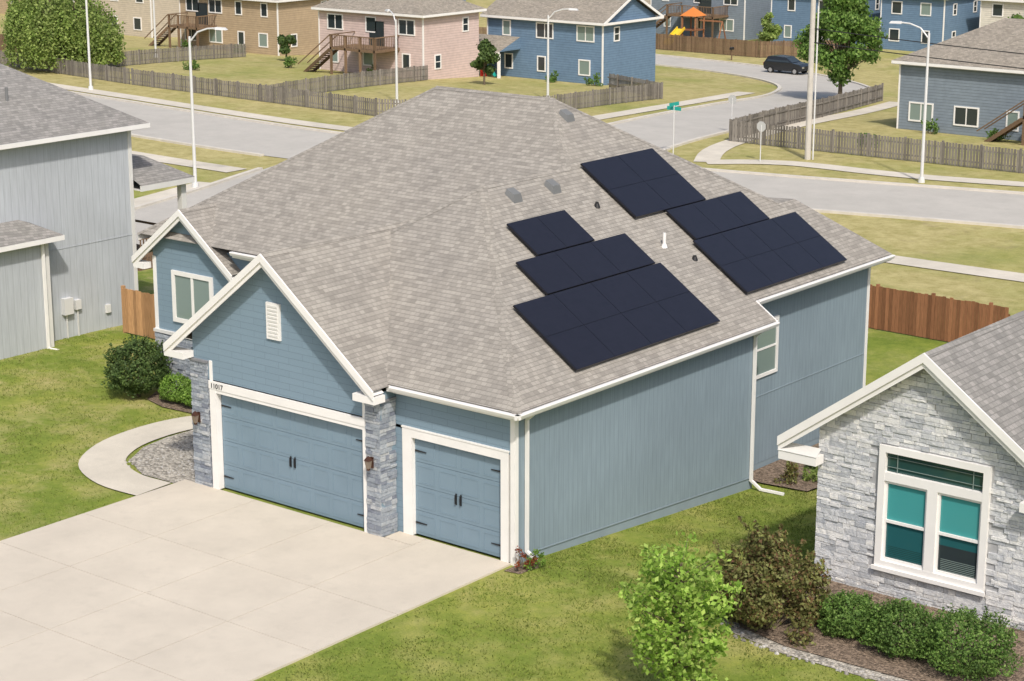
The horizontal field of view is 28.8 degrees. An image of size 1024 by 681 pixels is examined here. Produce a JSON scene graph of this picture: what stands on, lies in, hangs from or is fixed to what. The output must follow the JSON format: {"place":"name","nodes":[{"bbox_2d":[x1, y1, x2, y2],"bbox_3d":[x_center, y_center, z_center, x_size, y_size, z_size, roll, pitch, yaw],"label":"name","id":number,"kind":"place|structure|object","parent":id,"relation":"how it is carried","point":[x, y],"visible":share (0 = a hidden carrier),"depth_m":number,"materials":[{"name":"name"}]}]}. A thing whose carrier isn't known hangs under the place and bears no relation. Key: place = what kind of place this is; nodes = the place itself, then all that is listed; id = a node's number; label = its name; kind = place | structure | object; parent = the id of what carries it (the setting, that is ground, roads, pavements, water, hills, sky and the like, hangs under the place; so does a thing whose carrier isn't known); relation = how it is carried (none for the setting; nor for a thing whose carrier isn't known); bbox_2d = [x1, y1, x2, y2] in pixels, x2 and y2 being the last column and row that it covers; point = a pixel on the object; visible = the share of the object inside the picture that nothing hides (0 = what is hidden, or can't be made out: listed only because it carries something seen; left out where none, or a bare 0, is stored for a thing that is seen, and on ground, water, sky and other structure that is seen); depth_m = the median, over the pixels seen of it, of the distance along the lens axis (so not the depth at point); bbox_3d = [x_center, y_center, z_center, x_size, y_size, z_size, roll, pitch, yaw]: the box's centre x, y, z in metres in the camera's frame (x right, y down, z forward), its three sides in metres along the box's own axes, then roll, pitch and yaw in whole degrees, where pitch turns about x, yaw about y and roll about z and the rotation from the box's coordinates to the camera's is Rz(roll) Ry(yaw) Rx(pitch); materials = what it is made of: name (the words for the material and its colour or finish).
{"place":"outdoors","nodes":[
{"label":"outdoors","id":0,"kind":"place"},
{"bbox_2d":[78,416,192,495],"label":"path","id":1,"kind":"structure","parent":0,"point":[100,463],"depth_m":58.43,"materials":[{"name":"concrete"}]},
{"bbox_2d":[134,182,208,205],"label":"sidewalk","id":2,"kind":"structure","parent":0,"point":[152,197],"depth_m":105.97,"materials":[{"name":"concrete"}]},
{"bbox_2d":[132,151,245,171],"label":"sidewalk","id":3,"kind":"structure","parent":0,"point":[189,163],"depth_m":116.00,"materials":[{"name":"concrete"}]},
{"bbox_2d":[135,166,272,244],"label":"side road","id":4,"kind":"structure","parent":0,"point":[159,212],"depth_m":103.27,"materials":[{"name":"grey concrete"}]},
{"bbox_2d":[0,479,510,680],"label":"driveway","id":5,"kind":"structure","parent":0,"point":[185,580],"depth_m":48.58,"materials":[{"name":"concrete"}]},
{"bbox_2d":[48,82,751,130],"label":"sidewalk","id":6,"kind":"structure","parent":0,"point":[345,128],"depth_m":140.53,"materials":[{"name":"concrete"}]},
{"bbox_2d":[0,0,1023,680],"bbox_3d":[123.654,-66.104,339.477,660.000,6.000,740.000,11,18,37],"label":"ground","id":7,"kind":"structure","parent":0,"point":[980,246],"depth_m":65.40,"materials":[{"name":"green plant"}]},
{"bbox_2d":[1,0,125,69],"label":"willow tree","id":8,"kind":"object","parent":7,"relation":"on","point":[48,30],"visible":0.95,"depth_m":158.23,"materials":[{"name":"green plant"}]},
{"bbox_2d":[85,0,92,89],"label":"street lamp","id":9,"kind":"object","parent":7,"relation":"on","point":[90,86],"visible":1,"depth_m":147.71,"materials":[{"name":"silver metal"}]},
{"bbox_2d":[0,64,194,359],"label":"house","id":10,"kind":"structure","parent":7,"relation":"on","point":[75,172],"depth_m":71.47,"materials":[{"name":"grey"}]},
{"bbox_2d":[87,0,179,37],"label":"house","id":11,"kind":"structure","parent":7,"relation":"on","point":[136,16],"depth_m":201.43,"materials":[{"name":"beige"}]},
{"bbox_2d":[101,334,172,397],"bbox_3d":[-12.148,0.828,64.600,2.329,2.166,2.524,11,18,37],"label":"shrub","id":12,"kind":"object","parent":7,"relation":"on","point":[143,367],"visible":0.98,"depth_m":64.11,"materials":[{"name":"green plant"}]},
{"bbox_2d":[121,285,155,338],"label":"wooden fence","id":13,"kind":"object","parent":7,"relation":"on","point":[138,312],"visible":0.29,"depth_m":72.26,"materials":[{"name":"orange wood"}]},
{"bbox_2d":[56,43,246,73],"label":"wooden fence","id":14,"kind":"object","parent":7,"relation":"on","point":[178,57],"visible":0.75,"depth_m":170.17,"materials":[{"name":"grey wood"}]},
{"bbox_2d":[119,430,195,482],"bbox_3d":[-9.113,3.304,59.092,3.850,0.059,5.250,11,18,37],"label":"gravel bed","id":15,"kind":"object","parent":7,"relation":"on","point":[174,441],"visible":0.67,"depth_m":58.36,"materials":[{"name":"grey gravel"}]},
{"bbox_2d":[147,390,191,412],"bbox_3d":[-10.769,1.936,64.245,3.300,0.001,1.600,11,18,37],"label":"mulch bed","id":16,"kind":"object","parent":7,"relation":"on","point":[164,402],"visible":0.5,"depth_m":63.91,"materials":[{"name":"brown soil"}]},
{"bbox_2d":[158,372,191,402],"bbox_3d":[-10.775,1.546,64.034,1.439,1.063,1.200,11,18,37],"label":"shrub","id":17,"kind":"object","parent":16,"relation":"on","point":[174,381],"visible":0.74,"depth_m":63.73,"materials":[{"name":"green plant"}]},
{"bbox_2d":[178,382,191,407],"bbox_3d":[-10.002,1.725,63.447,1.382,1.010,1.163,11,18,37],"label":"shrub","id":18,"kind":"object","parent":16,"relation":"on","point":[186,400],"visible":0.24,"depth_m":63.19,"materials":[{"name":"green plant"}]},
{"bbox_2d":[134,167,262,209],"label":"kerb","id":19,"kind":"structure","parent":7,"relation":"on","point":[198,188],"depth_m":108.09,"materials":[{"name":"concrete"}]},
{"bbox_2d":[188,27,227,187],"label":"street lamp","id":20,"kind":"object","parent":7,"relation":"on","point":[195,183],"visible":0.94,"depth_m":107.21,"materials":[{"name":"silver metal"}]},
{"bbox_2d":[144,0,327,55],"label":"house","id":21,"kind":"structure","parent":7,"relation":"on","point":[257,26],"depth_m":183.63,"materials":[{"name":"beige"}]},
{"bbox_2d":[277,34,296,59],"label":"tree","id":22,"kind":"object","parent":7,"relation":"on","point":[284,42],"visible":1,"depth_m":174.25,"materials":[{"name":"green plant"}]},
{"bbox_2d":[0,50,662,115],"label":"wooden fence","id":23,"kind":"object","parent":7,"relation":"on","point":[632,90],"visible":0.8,"depth_m":145.21,"materials":[{"name":"grey wood"}]},
{"bbox_2d":[265,65,427,97],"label":"wooden fence","id":24,"kind":"object","parent":7,"relation":"on","point":[373,77],"visible":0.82,"depth_m":151.20,"materials":[{"name":"grey wood"}]},
{"bbox_2d":[385,9,398,104],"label":"street lamp","id":25,"kind":"object","parent":7,"relation":"on","point":[396,71],"visible":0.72,"depth_m":140.31,"materials":[{"name":"silver metal"}]},
{"bbox_2d":[298,0,486,79],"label":"house","id":26,"kind":"structure","parent":7,"relation":"on","point":[440,38],"depth_m":162.19,"materials":[{"name":"pink"}]},
{"bbox_2d":[327,13,342,29],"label":"window","id":27,"kind":"structure","parent":26,"relation":"in","point":[334,21],"depth_m":165.04,"materials":[{"name":"white glass"}]},
{"bbox_2d":[398,18,414,35],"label":"window","id":28,"kind":"structure","parent":26,"relation":"in","point":[405,26],"depth_m":160.23,"materials":[{"name":"white glass"}]},
{"bbox_2d":[470,38,500,84],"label":"tree","id":29,"kind":"object","parent":7,"relation":"on","point":[486,48],"visible":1,"depth_m":156.80,"materials":[{"name":"green plant"}]},
{"bbox_2d":[131,86,894,565],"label":"house","id":30,"kind":"structure","parent":7,"relation":"on","point":[305,300],"depth_m":54.50,"materials":[{"name":"blue wood"}]},
{"bbox_2d":[171,270,213,323],"bbox_3d":[-10.225,-1.310,63.775,1.900,1.700,0.061,11,18,37],"label":"window","id":31,"kind":"structure","parent":30,"relation":"in","point":[190,292],"depth_m":63.86,"materials":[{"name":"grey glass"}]},
{"bbox_2d":[221,395,363,526],"bbox_3d":[-5.900,3.193,53.732,5.500,2.790,0.130,11,18,37],"label":"garage door","id":32,"kind":"structure","parent":30,"relation":"in","point":[310,464],"depth_m":53.72,"materials":[{"name":"blue paint"}]},
{"bbox_2d":[415,439,500,556],"bbox_3d":[-1.356,3.995,50.893,2.960,2.660,0.130,11,18,37],"label":"garage door","id":33,"kind":"structure","parent":30,"relation":"in","point":[458,492],"depth_m":50.90,"materials":[{"name":"blue paint"}]},
{"bbox_2d":[506,217,566,255],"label":"solar panel","id":34,"kind":"object","parent":30,"relation":"attached to","point":[536,236],"visible":1,"depth_m":54.73,"materials":[{"name":"black"}]},
{"bbox_2d":[513,294,582,337],"bbox_3d":[0.953,-0.646,52.073,1.059,0.732,1.671,11,18,37],"label":"solar panel","id":35,"kind":"object","parent":30,"relation":"attached to","point":[547,315],"visible":1,"depth_m":52.01,"materials":[{"name":"black"}]},
{"bbox_2d":[516,252,584,294],"bbox_3d":[1.040,-1.814,53.679,1.104,0.762,1.663,11,18,37],"label":"solar panel","id":36,"kind":"object","parent":30,"relation":"attached to","point":[550,273],"visible":1,"depth_m":53.62,"materials":[{"name":"black"}]},
{"bbox_2d":[537,210,594,247],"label":"solar panel","id":37,"kind":"object","parent":30,"relation":"attached to","point":[565,228],"visible":1,"depth_m":55.73,"materials":[{"name":"black"}]},
{"bbox_2d":[544,325,614,370],"bbox_3d":[1.761,0.188,51.620,1.059,0.732,1.671,11,18,37],"label":"solar panel","id":38,"kind":"object","parent":30,"relation":"attached to","point":[579,347],"visible":1,"depth_m":51.56,"materials":[{"name":"black"}]},
{"bbox_2d":[554,283,619,324],"bbox_3d":[2.001,-0.973,53.339,1.059,0.732,1.671,11,18,37],"label":"solar panel","id":39,"kind":"object","parent":30,"relation":"attached to","point":[586,303],"visible":1,"depth_m":53.30,"materials":[{"name":"black"}]},
{"bbox_2d":[555,242,620,283],"bbox_3d":[2.082,-2.140,54.939,1.104,0.762,1.663,11,18,37],"label":"solar panel","id":40,"kind":"object","parent":30,"relation":"attached to","point":[589,262],"visible":1,"depth_m":54.91,"materials":[{"name":"black"}]},
{"bbox_2d":[580,156,643,190],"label":"solar panel","id":41,"kind":"object","parent":30,"relation":"attached to","point":[609,173],"visible":1,"depth_m":59.36,"materials":[{"name":"black"}]},
{"bbox_2d":[584,313,651,357],"bbox_3d":[2.808,-0.140,52.886,1.059,0.732,1.671,11,18,37],"label":"solar panel","id":42,"kind":"object","parent":30,"relation":"attached to","point":[618,335],"visible":1,"depth_m":52.84,"materials":[{"name":"black"}]},
{"bbox_2d":[591,233,654,273],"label":"solar panel","id":43,"kind":"object","parent":30,"relation":"attached to","point":[623,253],"visible":1,"depth_m":56.16,"materials":[{"name":"black"}]},
{"bbox_2d":[591,273,655,312],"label":"solar panel","id":44,"kind":"object","parent":30,"relation":"attached to","point":[622,292],"visible":1,"depth_m":54.57,"materials":[{"name":"black"}]},
{"bbox_2d":[608,182,671,217],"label":"solar panel","id":45,"kind":"object","parent":30,"relation":"attached to","point":[640,199],"visible":1,"depth_m":58.91,"materials":[{"name":"black"}]},
{"bbox_2d":[618,148,678,181],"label":"solar panel","id":46,"kind":"object","parent":30,"relation":"attached to","point":[648,164],"visible":1,"depth_m":60.79,"materials":[{"name":"black"}]},
{"bbox_2d":[621,302,686,344],"bbox_3d":[3.856,-0.467,54.152,1.059,0.732,1.671,11,18,37],"label":"solar panel","id":47,"kind":"object","parent":30,"relation":"attached to","point":[654,323],"visible":1,"depth_m":54.11,"materials":[{"name":"black"}]},
{"bbox_2d":[626,263,688,301],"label":"solar panel","id":48,"kind":"object","parent":30,"relation":"attached to","point":[657,282],"visible":1,"depth_m":55.84,"materials":[{"name":"black"}]},
{"bbox_2d":[645,174,705,208],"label":"solar panel","id":49,"kind":"object","parent":30,"relation":"attached to","point":[675,190],"visible":1,"depth_m":60.34,"materials":[{"name":"black"}]},
{"bbox_2d":[657,291,719,332],"bbox_3d":[4.903,-0.794,55.417,1.059,0.732,1.671,11,18,37],"label":"solar panel","id":50,"kind":"object","parent":30,"relation":"attached to","point":[689,311],"visible":1,"depth_m":55.38,"materials":[{"name":"black"}]},
{"bbox_2d":[666,204,720,239],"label":"solar panel","id":51,"kind":"object","parent":30,"relation":"attached to","point":[693,221],"visible":1,"depth_m":59.40,"materials":[{"name":"black"}]},
{"bbox_2d":[693,233,745,266],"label":"solar panel","id":52,"kind":"object","parent":30,"relation":"attached to","point":[719,249],"visible":1,"depth_m":58.82,"materials":[{"name":"black"}]},
{"bbox_2d":[693,197,745,232],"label":"solar panel","id":53,"kind":"object","parent":30,"relation":"attached to","point":[719,214],"visible":1,"depth_m":60.46,"materials":[{"name":"black"}]},
{"bbox_2d":[717,191,769,225],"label":"solar panel","id":54,"kind":"object","parent":30,"relation":"attached to","point":[740,205],"visible":1,"depth_m":61.49,"materials":[{"name":"black"}]},
{"bbox_2d":[721,226,771,257],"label":"solar panel","id":55,"kind":"object","parent":30,"relation":"attached to","point":[746,241],"visible":1,"depth_m":59.95,"materials":[{"name":"black"}]},
{"bbox_2d":[720,258,773,292],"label":"solar panel","id":56,"kind":"object","parent":30,"relation":"attached to","point":[746,275],"visible":1,"depth_m":58.40,"materials":[{"name":"black"}]},
{"bbox_2d":[756,315,779,378],"bbox_3d":[7.626,0.211,59.793,0.061,1.750,1.350,11,18,37],"label":"window","id":57,"kind":"structure","parent":30,"relation":"in","point":[768,341],"depth_m":59.95,"materials":[{"name":"green glass"}]},
{"bbox_2d":[747,219,796,249],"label":"solar panel","id":58,"kind":"object","parent":30,"relation":"attached to","point":[771,234],"visible":1,"depth_m":61.04,"materials":[{"name":"black"}]},
{"bbox_2d":[747,250,798,284],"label":"solar panel","id":59,"kind":"object","parent":30,"relation":"attached to","point":[773,267],"visible":1,"depth_m":59.52,"materials":[{"name":"black"}]},
{"bbox_2d":[771,212,820,242],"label":"solar panel","id":60,"kind":"object","parent":30,"relation":"attached to","point":[796,227],"visible":1,"depth_m":62.14,"materials":[{"name":"black"}]},
{"bbox_2d":[773,243,822,276],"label":"solar panel","id":61,"kind":"object","parent":30,"relation":"attached to","point":[798,259],"visible":1,"depth_m":60.62,"materials":[{"name":"black"}]},
{"bbox_2d":[798,236,846,267],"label":"solar panel","id":62,"kind":"object","parent":30,"relation":"attached to","point":[823,252],"visible":1,"depth_m":61.71,"materials":[{"name":"black"}]},
{"bbox_2d":[71,91,1023,228],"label":"kerb","id":63,"kind":"structure","parent":7,"relation":"on","point":[709,169],"depth_m":110.86,"materials":[{"name":"concrete"}]},
{"bbox_2d":[547,8,577,94],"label":"street lamp","id":64,"kind":"object","parent":7,"relation":"on","point":[548,17],"visible":0.69,"depth_m":145.32,"materials":[{"name":"silver metal"}]},
{"bbox_2d":[479,0,663,84],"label":"house","id":65,"kind":"structure","parent":7,"relation":"on","point":[591,38],"depth_m":164.07,"materials":[{"name":"blue wood"}]},
{"bbox_2d":[536,22,553,38],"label":"window","id":66,"kind":"structure","parent":65,"relation":"in","point":[541,27],"depth_m":164.19,"materials":[{"name":"white glass"}]},
{"bbox_2d":[576,25,594,42],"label":"window","id":67,"kind":"structure","parent":65,"relation":"in","point":[583,33],"depth_m":161.61,"materials":[{"name":"grey glass"}]},
{"bbox_2d":[479,27,844,57],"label":"wooden fence","id":68,"kind":"object","parent":7,"relation":"on","point":[688,44],"visible":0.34,"depth_m":197.08,"materials":[{"name":"brown wood"}]},
{"bbox_2d":[611,529,745,680],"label":"tree","id":69,"kind":"object","parent":7,"relation":"on","point":[661,573],"visible":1,"depth_m":41.14,"materials":[{"name":"green plant"}]},
{"bbox_2d":[669,7,725,44],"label":"playset","id":70,"kind":"object","parent":7,"relation":"on","point":[693,12],"visible":0.65,"depth_m":206.57,"materials":[{"name":"orange wood"}]},
{"bbox_2d":[650,0,770,40],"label":"house","id":71,"kind":"structure","parent":7,"relation":"on","point":[740,19],"depth_m":212.08,"materials":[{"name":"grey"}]},
{"bbox_2d":[608,54,869,150],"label":"kerb","id":72,"kind":"structure","parent":7,"relation":"on","point":[670,147],"depth_m":154.20,"materials":[{"name":"concrete"}]},
{"bbox_2d":[756,12,782,53],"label":"tree","id":73,"kind":"object","parent":7,"relation":"on","point":[771,31],"visible":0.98,"depth_m":196.48,"materials":[{"name":"green plant"}]},
{"bbox_2d":[753,443,818,490],"bbox_3d":[9.989,3.649,61.672,2.450,0.132,7.200,11,18,37],"label":"mulch bed","id":74,"kind":"object","parent":7,"relation":"on","point":[768,473],"visible":0.29,"depth_m":59.83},
{"bbox_2d":[774,460,799,484],"bbox_3d":[8.151,3.964,59.258,0.834,0.816,0.630,4,15,14],"label":"shrub","id":75,"kind":"object","parent":74,"relation":"on","point":[789,475],"visible":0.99,"depth_m":59.17,"materials":[{"name":"brown plant"}]},
{"bbox_2d":[715,617,889,680],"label":"edging stones","id":76,"kind":"object","parent":7,"relation":"on","point":[850,669],"visible":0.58,"depth_m":44.45,"materials":[{"name":"grey stone"}]},
{"bbox_2d":[804,0,818,159],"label":"utility pole","id":77,"kind":"object","parent":7,"relation":"on","point":[808,133],"visible":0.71,"depth_m":116.55,"materials":[{"name":"grey wood"}]},
{"bbox_2d":[814,42,1023,68],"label":"overhead wire","id":78,"kind":"object","parent":77,"relation":"attached to","point":[919,56],"visible":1,"depth_m":112.76,"materials":[{"name":"black metal"}]},
{"bbox_2d":[815,28,1023,53],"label":"overhead wire","id":79,"kind":"object","parent":77,"relation":"attached to","point":[920,42],"visible":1,"depth_m":112.61,"materials":[{"name":"black metal"}]},
{"bbox_2d":[723,617,910,680],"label":"gravel border","id":80,"kind":"object","parent":7,"relation":"on","point":[760,639],"visible":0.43,"depth_m":44.45,"materials":[{"name":"grey gravel"}]},
{"bbox_2d":[771,0,880,46],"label":"house","id":81,"kind":"structure","parent":7,"relation":"on","point":[791,17],"depth_m":204.43,"materials":[{"name":"blue wood"}]},
{"bbox_2d":[792,0,887,93],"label":"tree","id":82,"kind":"object","parent":7,"relation":"on","point":[850,16],"visible":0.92,"depth_m":152.28,"materials":[{"name":"green plant"}]},
{"bbox_2d":[729,83,1023,172],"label":"wooden fence","id":83,"kind":"object","parent":7,"relation":"on","point":[745,126],"visible":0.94,"depth_m":120.75,"materials":[{"name":"grey wood"}]},
{"bbox_2d":[738,578,1023,680],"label":"mulch bed","id":84,"kind":"object","parent":7,"relation":"on","point":[850,650],"visible":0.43,"depth_m":44.71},
{"bbox_2d":[710,516,832,648],"bbox_3d":[6.121,5.468,45.834,2.850,2.833,2.903,-5,15,-20],"label":"shrub","id":85,"kind":"object","parent":84,"relation":"on","point":[766,573],"visible":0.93,"depth_m":45.49,"materials":[{"name":"brown plant"}]},
{"bbox_2d":[813,589,892,640],"bbox_3d":[7.769,6.318,45.679,1.877,1.244,1.612,11,18,37],"label":"shrub","id":86,"kind":"object","parent":84,"relation":"on","point":[845,613],"visible":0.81,"depth_m":45.31,"materials":[{"name":"green plant"}]},
{"bbox_2d":[858,597,948,660],"bbox_3d":[8.759,6.442,44.617,2.126,1.502,1.858,11,18,37],"label":"shrub","id":87,"kind":"object","parent":84,"relation":"on","point":[888,615],"visible":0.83,"depth_m":44.28,"materials":[{"name":"green plant"}]},
{"bbox_2d":[909,603,1023,680],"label":"shrub","id":88,"kind":"object","parent":84,"relation":"on","point":[975,662],"visible":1,"depth_m":43.09,"materials":[{"name":"green plant"}]},
{"bbox_2d":[777,310,1023,630],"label":"house","id":89,"kind":"structure","parent":7,"relation":"on","point":[918,461],"depth_m":46.74,"materials":[{"name":"stone"}]},
{"bbox_2d":[871,443,992,596],"bbox_3d":[9.869,4.183,46.788,2.950,3.130,0.250,11,18,37],"label":"window","id":90,"kind":"structure","parent":89,"relation":"in","point":[932,511],"depth_m":46.77,"materials":[{"name":"white paint"}]},
{"bbox_2d":[890,21,929,182],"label":"street lamp","id":91,"kind":"object","parent":7,"relation":"on","point":[921,179],"visible":0.94,"depth_m":108.95,"materials":[{"name":"silver metal"}]},
{"bbox_2d":[880,0,980,50],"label":"house","id":92,"kind":"structure","parent":7,"relation":"on","point":[940,20],"depth_m":200.43,"materials":[{"name":"blue wood"}]},
{"bbox_2d":[868,284,1009,341],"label":"wooden fence","id":93,"kind":"object","parent":7,"relation":"on","point":[932,324],"visible":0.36,"depth_m":76.30,"materials":[{"name":"red wood"}]},
{"bbox_2d":[891,18,1023,145],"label":"house","id":94,"kind":"structure","parent":7,"relation":"on","point":[971,99],"depth_m":131.26,"materials":[{"name":"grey wood"}]},
{"bbox_2d":[908,101,933,121],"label":"window","id":95,"kind":"structure","parent":94,"relation":"in","point":[916,109],"depth_m":133.26,"materials":[{"name":"grey glass"}]},
{"bbox_2d":[953,105,978,127],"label":"window","id":96,"kind":"structure","parent":94,"relation":"in","point":[962,116],"depth_m":131.16,"materials":[{"name":"white glass"}]},
{"bbox_2d":[977,0,1023,27],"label":"house","id":97,"kind":"structure","parent":7,"relation":"on","point":[991,11],"depth_m":198.48,"materials":[{"name":"beige"}]},
{"bbox_2d":[78,94,1023,224],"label":"road","id":98,"kind":"structure","parent":0,"point":[290,142],"depth_m":108.96,"materials":[{"name":"grey asphalt"}]},
{"bbox_2d":[612,55,866,148],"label":"side road","id":99,"kind":"structure","parent":0,"point":[657,130],"depth_m":146.57,"materials":[{"name":"grey concrete"}]},
{"bbox_2d":[763,55,807,74],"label":"parked car","id":100,"kind":"object","parent":99,"relation":"on","point":[792,64],"visible":0.94,"depth_m":180.48,"materials":[{"name":"black paint"}]},
{"bbox_2d":[694,101,897,161],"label":"sidewalk","id":101,"kind":"structure","parent":0,"point":[717,151],"depth_m":131.70,"materials":[{"name":"concrete"}]},
{"bbox_2d":[705,159,1023,185],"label":"sidewalk","id":102,"kind":"structure","parent":0,"point":[872,171],"depth_m":113.51,"materials":[{"name":"concrete"}]},
{"bbox_2d":[887,255,1023,281],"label":"sidewalk","id":103,"kind":"structure","parent":0,"point":[965,269],"depth_m":88.50,"materials":[{"name":"concrete"}]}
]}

